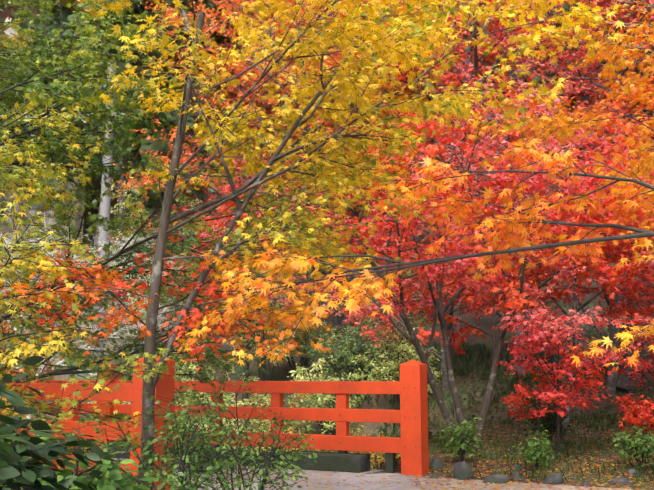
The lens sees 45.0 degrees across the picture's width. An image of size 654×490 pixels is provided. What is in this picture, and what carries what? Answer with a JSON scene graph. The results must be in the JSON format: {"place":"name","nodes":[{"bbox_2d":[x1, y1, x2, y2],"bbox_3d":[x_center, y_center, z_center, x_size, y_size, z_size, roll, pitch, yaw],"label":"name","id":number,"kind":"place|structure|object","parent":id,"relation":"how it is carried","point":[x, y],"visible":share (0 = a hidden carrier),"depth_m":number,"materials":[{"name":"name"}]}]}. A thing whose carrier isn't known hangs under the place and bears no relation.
{"place":"outdoors","nodes":[
{"label":"outdoors","id":0,"kind":"place"},
{"bbox_2d":[25,175,61,209],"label":"house windows","id":1,"kind":"structure","parent":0,"point":[33,207],"depth_m":25.26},
{"bbox_2d":[0,17,653,489],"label":"ground","id":2,"kind":"structure","parent":0,"point":[284,369],"depth_m":14.77,"materials":[{"name":"soil"}]},
{"bbox_2d":[0,0,39,30],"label":"hill tree","id":3,"kind":"object","parent":2,"relation":"on","point":[21,22],"visible":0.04,"depth_m":43.88,"materials":[{"name":"green plant"}]},
{"bbox_2d":[0,0,39,35],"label":"hill tree","id":4,"kind":"object","parent":2,"relation":"on","point":[6,13],"visible":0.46,"depth_m":41.62,"materials":[{"name":"green plant"}]},
{"bbox_2d":[0,424,62,484],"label":"dark shrub","id":5,"kind":"object","parent":2,"relation":"on","point":[8,454],"visible":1,"depth_m":2.23,"materials":[{"name":"green plant"}]},
{"bbox_2d":[0,255,87,439],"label":"tree","id":6,"kind":"object","parent":2,"relation":"on","point":[7,330],"visible":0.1,"depth_m":10.45,"materials":[{"name":"yellow plant"}]},
{"bbox_2d":[0,350,113,485],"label":"shrub","id":7,"kind":"object","parent":2,"relation":"on","point":[6,411],"visible":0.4,"depth_m":6.14,"materials":[{"name":"green plant"}]},
{"bbox_2d":[0,343,117,489],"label":"dark shrub","id":8,"kind":"object","parent":2,"relation":"on","point":[31,470],"visible":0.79,"depth_m":3.10,"materials":[{"name":"green plant"}]},
{"bbox_2d":[0,147,117,243],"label":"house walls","id":9,"kind":"structure","parent":2,"relation":"on","point":[97,185],"depth_m":25.32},
{"bbox_2d":[0,115,132,146],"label":"house roof","id":10,"kind":"structure","parent":2,"relation":"on","point":[33,135],"depth_m":27.93,"materials":[{"name":"grey tile"}]},
{"bbox_2d":[0,206,164,418],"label":"pale bare tree","id":11,"kind":"object","parent":2,"relation":"on","point":[82,345],"visible":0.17,"depth_m":14.57,"materials":[{"name":"grey plant"}]},
{"bbox_2d":[0,190,179,463],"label":"tree","id":12,"kind":"object","parent":2,"relation":"on","point":[31,260],"visible":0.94,"depth_m":4.78,"materials":[{"name":"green plant"}]},
{"bbox_2d":[5,425,176,489],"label":"shrub","id":13,"kind":"object","parent":2,"relation":"on","point":[112,477],"visible":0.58,"depth_m":4.00,"materials":[{"name":"green plant"}]},
{"bbox_2d":[74,62,142,414],"bbox_3d":[-4.544,0.077,16.032,1.500,8.000,0.290,0,-9,-1],"label":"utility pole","id":14,"kind":"object","parent":2,"relation":"on","point":[105,206],"visible":0.1,"depth_m":16.10,"materials":[{"name":"grey concrete"}]},
{"bbox_2d":[5,0,239,316],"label":"hill tree","id":15,"kind":"object","parent":2,"relation":"on","point":[152,202],"visible":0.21,"depth_m":19.91,"materials":[{"name":"green plant"}]},
{"bbox_2d":[73,170,193,327],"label":"tree","id":16,"kind":"object","parent":2,"relation":"on","point":[118,210],"visible":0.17,"depth_m":19.45,"materials":[{"name":"green plant"}]},
{"bbox_2d":[79,373,191,439],"bbox_3d":[-3.414,3.108,13.258,2.263,2.191,2.168,5,-10,-27],"label":"shrub","id":17,"kind":"object","parent":2,"relation":"on","point":[125,402],"visible":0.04,"depth_m":13.36,"materials":[{"name":"green plant"}]},
{"bbox_2d":[0,0,272,282],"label":"hill tree","id":18,"kind":"object","parent":2,"relation":"on","point":[228,40],"visible":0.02,"depth_m":22.84,"materials":[{"name":"green plant"}]},
{"bbox_2d":[13,0,263,313],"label":"hill tree","id":19,"kind":"object","parent":2,"relation":"on","point":[136,6],"visible":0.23,"depth_m":19.76,"materials":[{"name":"green plant"}]},
{"bbox_2d":[90,234,205,363],"bbox_3d":[-3.660,1.627,16.295,2.600,3.978,3.132,0,-9,-1],"label":"shrub","id":20,"kind":"object","parent":2,"relation":"on","point":[159,318],"visible":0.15,"depth_m":16.35,"materials":[{"name":"grey plant"}]},
{"bbox_2d":[77,254,221,358],"bbox_3d":[-4.134,1.520,17.326,3.341,3.088,2.865,5,-11,-30],"label":"shrub","id":21,"kind":"object","parent":2,"relation":"on","point":[143,314],"visible":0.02,"depth_m":17.15,"materials":[{"name":"green plant"}]},
{"bbox_2d":[56,378,257,489],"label":"twiggy shrub","id":22,"kind":"object","parent":2,"relation":"on","point":[187,458],"visible":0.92,"depth_m":4.96,"materials":[{"name":"green plant"}]},
{"bbox_2d":[17,210,301,480],"bbox_3d":[-1.013,0.972,5.892,2.217,2.722,1.749,-4,-10,25],"label":"maple tree","id":23,"kind":"object","parent":2,"relation":"on","point":[213,293],"visible":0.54,"depth_m":5.68,"materials":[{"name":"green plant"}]},
{"bbox_2d":[0,0,326,441],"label":"green maple","id":24,"kind":"object","parent":2,"relation":"on","point":[30,146],"visible":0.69,"depth_m":7.37,"materials":[{"name":"green plant"}]},
{"bbox_2d":[125,323,260,405],"bbox_3d":[-2.720,2.608,15.205,2.436,2.510,2.321,-5,-11,29],"label":"shrub","id":25,"kind":"object","parent":2,"relation":"on","point":[177,365],"visible":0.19,"depth_m":15.11,"materials":[{"name":"green plant"}]},
{"bbox_2d":[117,114,284,306],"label":"pink tree","id":26,"kind":"object","parent":2,"relation":"on","point":[183,209],"visible":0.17,"depth_m":20.85,"materials":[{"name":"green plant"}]},
{"bbox_2d":[173,369,261,447],"bbox_3d":[-2.454,3.176,14.181,2.374,1.876,1.976,5,-11,-27],"label":"bank shrub","id":27,"kind":"object","parent":2,"relation":"on","point":[245,402],"visible":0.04,"depth_m":14.10,"materials":[{"name":"green plant"}]},
{"bbox_2d":[118,368,320,489],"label":"twiggy shrub","id":28,"kind":"object","parent":2,"relation":"on","point":[264,475],"visible":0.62,"depth_m":5.48,"materials":[{"name":"green plant"}]},
{"bbox_2d":[172,0,272,247],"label":"hill tree","id":29,"kind":"object","parent":2,"relation":"on","point":[218,105],"depth_m":28.30,"materials":[{"name":"orange plant"}]},
{"bbox_2d":[175,392,270,451],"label":"shrub","id":30,"kind":"object","parent":2,"relation":"on","point":[224,419],"visible":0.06,"depth_m":12.56,"materials":[{"name":"green plant"}]},
{"bbox_2d":[14,458,443,489],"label":"path","id":31,"kind":"structure","parent":2,"relation":"on","point":[351,479],"depth_m":8.01,"materials":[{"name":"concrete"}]},
{"bbox_2d":[0,354,174,489],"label":"bridge railing","id":32,"kind":"object","parent":31,"relation":"on","point":[129,392],"visible":0.38,"depth_m":6.37,"materials":[{"name":"paint"}]},
{"bbox_2d":[16,360,428,475],"bbox_3d":[-4.858,2.356,11.556,13.286,1.230,0.236,-5,-10,27],"label":"bridge railing","id":33,"kind":"object","parent":31,"relation":"on","point":[414,431],"visible":0.44,"depth_m":8.97,"materials":[{"name":"paint"}]},
{"bbox_2d":[105,386,416,447],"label":"bridge railing bolts","id":34,"kind":"object","parent":33,"relation":"attached to","point":[340,414],"visible":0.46,"depth_m":8.55,"materials":[{"name":"brown metal"}]},
{"bbox_2d":[55,438,395,472],"bbox_3d":[-4.885,2.845,11.421,12.566,0.216,0.299,-5,-10,27],"label":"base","id":35,"kind":"object","parent":31,"relation":"on","point":[342,461],"visible":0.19,"depth_m":8.84,"materials":[{"name":"stone"}]},
{"bbox_2d":[193,7,276,185],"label":"hill tree","id":36,"kind":"object","parent":2,"relation":"on","point":[263,145],"depth_m":30.03,"materials":[{"name":"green plant"}]},
{"bbox_2d":[171,196,327,328],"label":"tree","id":37,"kind":"object","parent":2,"relation":"on","point":[192,206],"visible":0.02,"depth_m":19.34,"materials":[{"name":"green plant"}]},
{"bbox_2d":[206,0,294,229],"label":"hill tree","id":38,"kind":"object","parent":2,"relation":"on","point":[230,46],"depth_m":26.98,"materials":[{"name":"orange plant"}]},
{"bbox_2d":[147,149,365,406],"bbox_3d":[-1.653,0.725,16.116,4.263,5.117,4.309,5,-11,-29],"label":"red tree","id":39,"kind":"object","parent":2,"relation":"on","point":[248,347],"visible":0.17,"depth_m":15.79,"materials":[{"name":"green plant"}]},
{"bbox_2d":[196,42,335,281],"bbox_3d":[-0.843,-3.318,25.347,6.132,9.182,6.962,6,-11,-31],"label":"hill tree","id":40,"kind":"object","parent":2,"relation":"on","point":[269,109],"visible":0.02,"depth_m":25.22,"materials":[{"name":"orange plant"}]},
{"bbox_2d":[223,380,312,449],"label":"bank shrub","id":41,"kind":"object","parent":2,"relation":"on","point":[290,426],"visible":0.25,"depth_m":13.56,"materials":[{"name":"green plant"}]},
{"bbox_2d":[217,272,334,394],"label":"maple tree","id":42,"kind":"object","parent":2,"relation":"on","point":[265,375],"visible":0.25,"depth_m":16.14,"materials":[{"name":"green plant"}]},
{"bbox_2d":[110,0,467,376],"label":"tree","id":43,"kind":"object","parent":2,"relation":"on","point":[223,6],"visible":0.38,"depth_m":17.11,"materials":[{"name":"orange plant"}]},
{"bbox_2d":[265,432,332,451],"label":"bank shrub","id":44,"kind":"object","parent":2,"relation":"on","point":[290,449],"visible":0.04,"depth_m":12.53,"materials":[{"name":"green plant"}]},
{"bbox_2d":[234,272,365,378],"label":"tree","id":45,"kind":"object","parent":2,"relation":"on","point":[300,331],"visible":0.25,"depth_m":16.64,"materials":[{"name":"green plant"}]},
{"bbox_2d":[246,1,367,218],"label":"hill tree","id":46,"kind":"object","parent":2,"relation":"on","point":[272,18],"depth_m":27.00,"materials":[{"name":"red plant"}]},
{"bbox_2d":[226,67,425,342],"bbox_3d":[0.116,-0.740,19.346,4.550,6.398,4.806,-3,-10,15],"label":"orange tree","id":47,"kind":"object","parent":2,"relation":"on","point":[336,320],"visible":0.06,"depth_m":19.32,"materials":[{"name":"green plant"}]},
{"bbox_2d":[283,355,370,434],"bbox_3d":[-0.078,2.871,14.412,1.818,1.677,1.712,0,-9,-1],"label":"shrub","id":48,"kind":"object","parent":2,"relation":"on","point":[320,403],"visible":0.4,"depth_m":14.24,"materials":[{"name":"green plant"}]},
{"bbox_2d":[0,13,653,369],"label":"orange maple tree","id":49,"kind":"object","parent":2,"relation":"on","point":[567,128],"visible":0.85,"depth_m":4.39,"materials":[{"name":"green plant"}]},
{"bbox_2d":[57,0,626,489],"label":"yellow maple tree","id":50,"kind":"object","parent":2,"relation":"on","point":[407,30],"visible":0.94,"depth_m":5.60,"materials":[{"name":"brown plant"}]},
{"bbox_2d":[298,305,386,380],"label":"bank shrub","id":51,"kind":"object","parent":2,"relation":"on","point":[344,350],"visible":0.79,"depth_m":15.27,"materials":[{"name":"green plant"}]},
{"bbox_2d":[169,58,517,450],"bbox_3d":[0.437,0.209,9.728,3.662,4.748,3.778,-4,-10,21],"label":"maple tree","id":52,"kind":"object","parent":2,"relation":"on","point":[413,339],"visible":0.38,"depth_m":9.63,"materials":[{"name":"brown plant"}]},
{"bbox_2d":[337,422,398,468],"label":"bank shrub","id":53,"kind":"object","parent":2,"relation":"on","point":[380,457],"visible":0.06,"depth_m":11.88,"materials":[{"name":"green plant"}]},
{"bbox_2d":[223,0,515,333],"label":"hill tree","id":54,"kind":"object","parent":2,"relation":"on","point":[233,94],"visible":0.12,"depth_m":19.72,"materials":[{"name":"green plant"}]},
{"bbox_2d":[333,261,436,357],"bbox_3d":[1.520,1.313,16.575,2.564,2.186,1.862,-5,-11,29],"label":"bank shrub","id":55,"kind":"object","parent":2,"relation":"on","point":[417,316],"visible":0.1,"depth_m":16.52,"materials":[{"name":"green plant"}]},
{"bbox_2d":[273,1,498,317],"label":"hill tree","id":56,"kind":"object","parent":2,"relation":"on","point":[395,98],"visible":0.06,"depth_m":18.71,"materials":[{"name":"red plant"}]},
{"bbox_2d":[347,320,446,406],"bbox_3d":[1.210,2.143,13.772,1.691,1.674,1.454,-6,-11,30],"label":"shrub","id":57,"kind":"object","parent":2,"relation":"on","point":[389,365],"visible":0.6,"depth_m":13.65,"materials":[{"name":"green plant"}]},
{"bbox_2d":[236,0,577,325],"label":"maple tree","id":58,"kind":"object","parent":2,"relation":"on","point":[484,63],"visible":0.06,"depth_m":18.82,"materials":[{"name":"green plant"}]},
{"bbox_2d":[395,405,436,439],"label":"shrub","id":59,"kind":"object","parent":2,"relation":"on","point":[430,432],"visible":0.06,"depth_m":10.59,"materials":[{"name":"green plant"}]},
{"bbox_2d":[339,185,498,391],"bbox_3d":[1.895,0.705,13.959,3.060,3.796,3.248,-6,-11,32],"label":"maple tree","id":60,"kind":"object","parent":2,"relation":"on","point":[422,333],"visible":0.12,"depth_m":13.85,"materials":[{"name":"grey plant"}]},
{"bbox_2d":[274,0,632,359],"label":"red tree","id":61,"kind":"object","parent":2,"relation":"on","point":[469,53],"visible":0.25,"depth_m":15.43,"materials":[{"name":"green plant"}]},
{"bbox_2d":[436,417,485,461],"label":"shrub","id":62,"kind":"object","parent":2,"relation":"on","point":[462,442],"visible":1,"depth_m":8.93,"materials":[{"name":"green plant"}]},
{"bbox_2d":[327,94,603,450],"bbox_3d":[1.927,0.488,10.494,3.398,4.410,5.045,-5,-11,28],"label":"maple tree","id":63,"kind":"object","parent":2,"relation":"on","point":[442,309],"visible":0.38,"depth_m":10.02,"materials":[{"name":"brown plant"}]},
{"bbox_2d":[398,0,591,292],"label":"hill tree","id":64,"kind":"object","parent":2,"relation":"on","point":[565,7],"depth_m":19.75,"materials":[{"name":"red plant"}]},
{"bbox_2d":[339,323,653,467],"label":"hillside","id":65,"kind":"structure","parent":2,"relation":"on","point":[484,352],"depth_m":14.85,"materials":[{"name":"green plant"}]},
{"bbox_2d":[421,163,575,357],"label":"orange tree","id":66,"kind":"object","parent":2,"relation":"on","point":[526,316],"visible":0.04,"depth_m":15.95,"materials":[{"name":"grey plant"}]},
{"bbox_2d":[391,25,610,380],"bbox_3d":[2.985,-0.682,13.306,4.107,5.870,3.865,-8,-13,42],"label":"maple tree","id":67,"kind":"object","parent":2,"relation":"on","point":[505,139],"visible":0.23,"depth_m":13.30,"materials":[{"name":"grey plant"}]},
{"bbox_2d":[354,367,653,464],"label":"hillside","id":68,"kind":"structure","parent":2,"relation":"on","point":[504,406],"depth_m":12.85,"materials":[{"name":"green plant"}]},
{"bbox_2d":[355,344,653,434],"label":"fallen leaves","id":69,"kind":"object","parent":2,"relation":"on","point":[483,387],"depth_m":13.91,"materials":[{"name":"brown plant"}]},
{"bbox_2d":[385,0,651,309],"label":"pink tree","id":70,"kind":"object","parent":2,"relation":"on","point":[642,111],"visible":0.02,"depth_m":19.54,"materials":[{"name":"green plant"}]},
{"bbox_2d":[396,410,653,481],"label":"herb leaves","id":71,"kind":"object","parent":2,"relation":"on","point":[516,449],"visible":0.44,"depth_m":9.44,"materials":[{"name":"green plant"}]},
{"bbox_2d":[396,418,653,488],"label":"fallen leaves","id":72,"kind":"object","parent":2,"relation":"on","point":[612,468],"depth_m":9.04,"materials":[{"name":"orange plant"}]},
{"bbox_2d":[408,120,653,449],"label":"maple tree","id":73,"kind":"object","parent":2,"relation":"on","point":[514,302],"visible":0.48,"depth_m":10.06,"materials":[{"name":"brown plant"}]},
{"bbox_2d":[512,423,553,468],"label":"shrub","id":74,"kind":"object","parent":2,"relation":"on","point":[536,453],"visible":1,"depth_m":8.44,"materials":[{"name":"green plant"}]},
{"bbox_2d":[522,397,576,441],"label":"shrub","id":75,"kind":"object","parent":2,"relation":"on","point":[548,424],"visible":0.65,"depth_m":9.95,"materials":[{"name":"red plant"}]},
{"bbox_2d":[500,329,603,450],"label":"crimson tree","id":76,"kind":"object","parent":2,"relation":"on","point":[525,402],"visible":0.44,"depth_m":9.77,"materials":[{"name":"red plant"}]},
{"bbox_2d":[495,307,623,457],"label":"red sapling","id":77,"kind":"object","parent":2,"relation":"on","point":[567,361],"visible":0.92,"depth_m":9.04,"materials":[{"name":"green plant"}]},
{"bbox_2d":[467,101,653,437],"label":"pink tree","id":78,"kind":"object","parent":2,"relation":"on","point":[575,310],"visible":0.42,"depth_m":10.11,"materials":[{"name":"grey plant"}]},
{"bbox_2d":[470,65,653,393],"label":"red maple tree","id":79,"kind":"object","parent":2,"relation":"on","point":[613,377],"visible":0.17,"depth_m":13.14,"materials":[{"name":"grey plant"}]},
{"bbox_2d":[486,0,653,279],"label":"hill tree","id":80,"kind":"object","parent":2,"relation":"on","point":[600,4],"visible":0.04,"depth_m":20.02,"materials":[{"name":"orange plant"}]},
{"bbox_2d":[511,0,653,325],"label":"red tree","id":81,"kind":"object","parent":2,"relation":"on","point":[594,80],"visible":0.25,"depth_m":17.04,"materials":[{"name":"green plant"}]},
{"bbox_2d":[514,0,653,255],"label":"hill tree","id":82,"kind":"object","parent":2,"relation":"on","point":[597,73],"depth_m":21.57,"materials":[{"name":"red plant"}]},
{"bbox_2d":[566,104,653,333],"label":"red tree","id":83,"kind":"object","parent":2,"relation":"on","point":[605,268],"visible":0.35,"depth_m":10.24,"materials":[{"name":"grey plant"}]},
{"bbox_2d":[569,0,653,392],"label":"maple tree","id":84,"kind":"object","parent":2,"relation":"on","point":[622,380],"visible":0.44,"depth_m":13.67,"materials":[{"name":"brown plant"}]},
{"bbox_2d":[595,137,653,383],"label":"red tree","id":85,"kind":"object","parent":2,"relation":"on","point":[599,287],"visible":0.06,"depth_m":12.31,"materials":[{"name":"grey plant"}]},
{"bbox_2d":[607,307,653,394],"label":"crimson tree","id":86,"kind":"object","parent":2,"relation":"on","point":[647,365],"visible":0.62,"depth_m":10.52,"materials":[{"name":"red plant"}]},
{"bbox_2d":[609,426,653,467],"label":"shrub","id":87,"kind":"object","parent":2,"relation":"on","point":[638,444],"visible":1,"depth_m":8.37,"materials":[{"name":"green plant"}]},
{"bbox_2d":[611,393,653,446],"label":"shrub","id":88,"kind":"object","parent":2,"relation":"on","point":[644,415],"visible":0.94,"depth_m":9.44,"materials":[{"name":"red plant"}]},
{"bbox_2d":[175,463,639,489],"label":"fallen leaves","id":89,"kind":"object","parent":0,"point":[399,483],"depth_m":7.74,"materials":[{"name":"orange plant"}]},
{"bbox_2d":[373,478,640,489],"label":"path paving","id":90,"kind":"structure","parent":0,"point":[407,487],"depth_m":7.61,"materials":[{"name":"grey stone"}]},
{"bbox_2d":[405,474,646,489],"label":"fallen leaves","id":91,"kind":"object","parent":90,"relation":"on","point":[484,486],"visible":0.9,"depth_m":7.59,"materials":[{"name":"brown plant"}]},
{"bbox_2d":[428,457,638,486],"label":"rocks","id":92,"kind":"object","parent":90,"relation":"on","point":[462,470],"visible":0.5,"depth_m":8.03,"materials":[{"name":"grey stone"}]},
{"bbox_2d":[425,456,653,488],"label":"fallen leaves","id":93,"kind":"object","parent":90,"relation":"on","point":[566,471],"visible":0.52,"depth_m":8.36,"materials":[{"name":"brown plant"}]},
{"bbox_2d":[396,414,653,483],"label":"grass","id":94,"kind":"structure","parent":0,"point":[560,451],"depth_m":9.38,"materials":[{"name":"green plant"}]}
]}

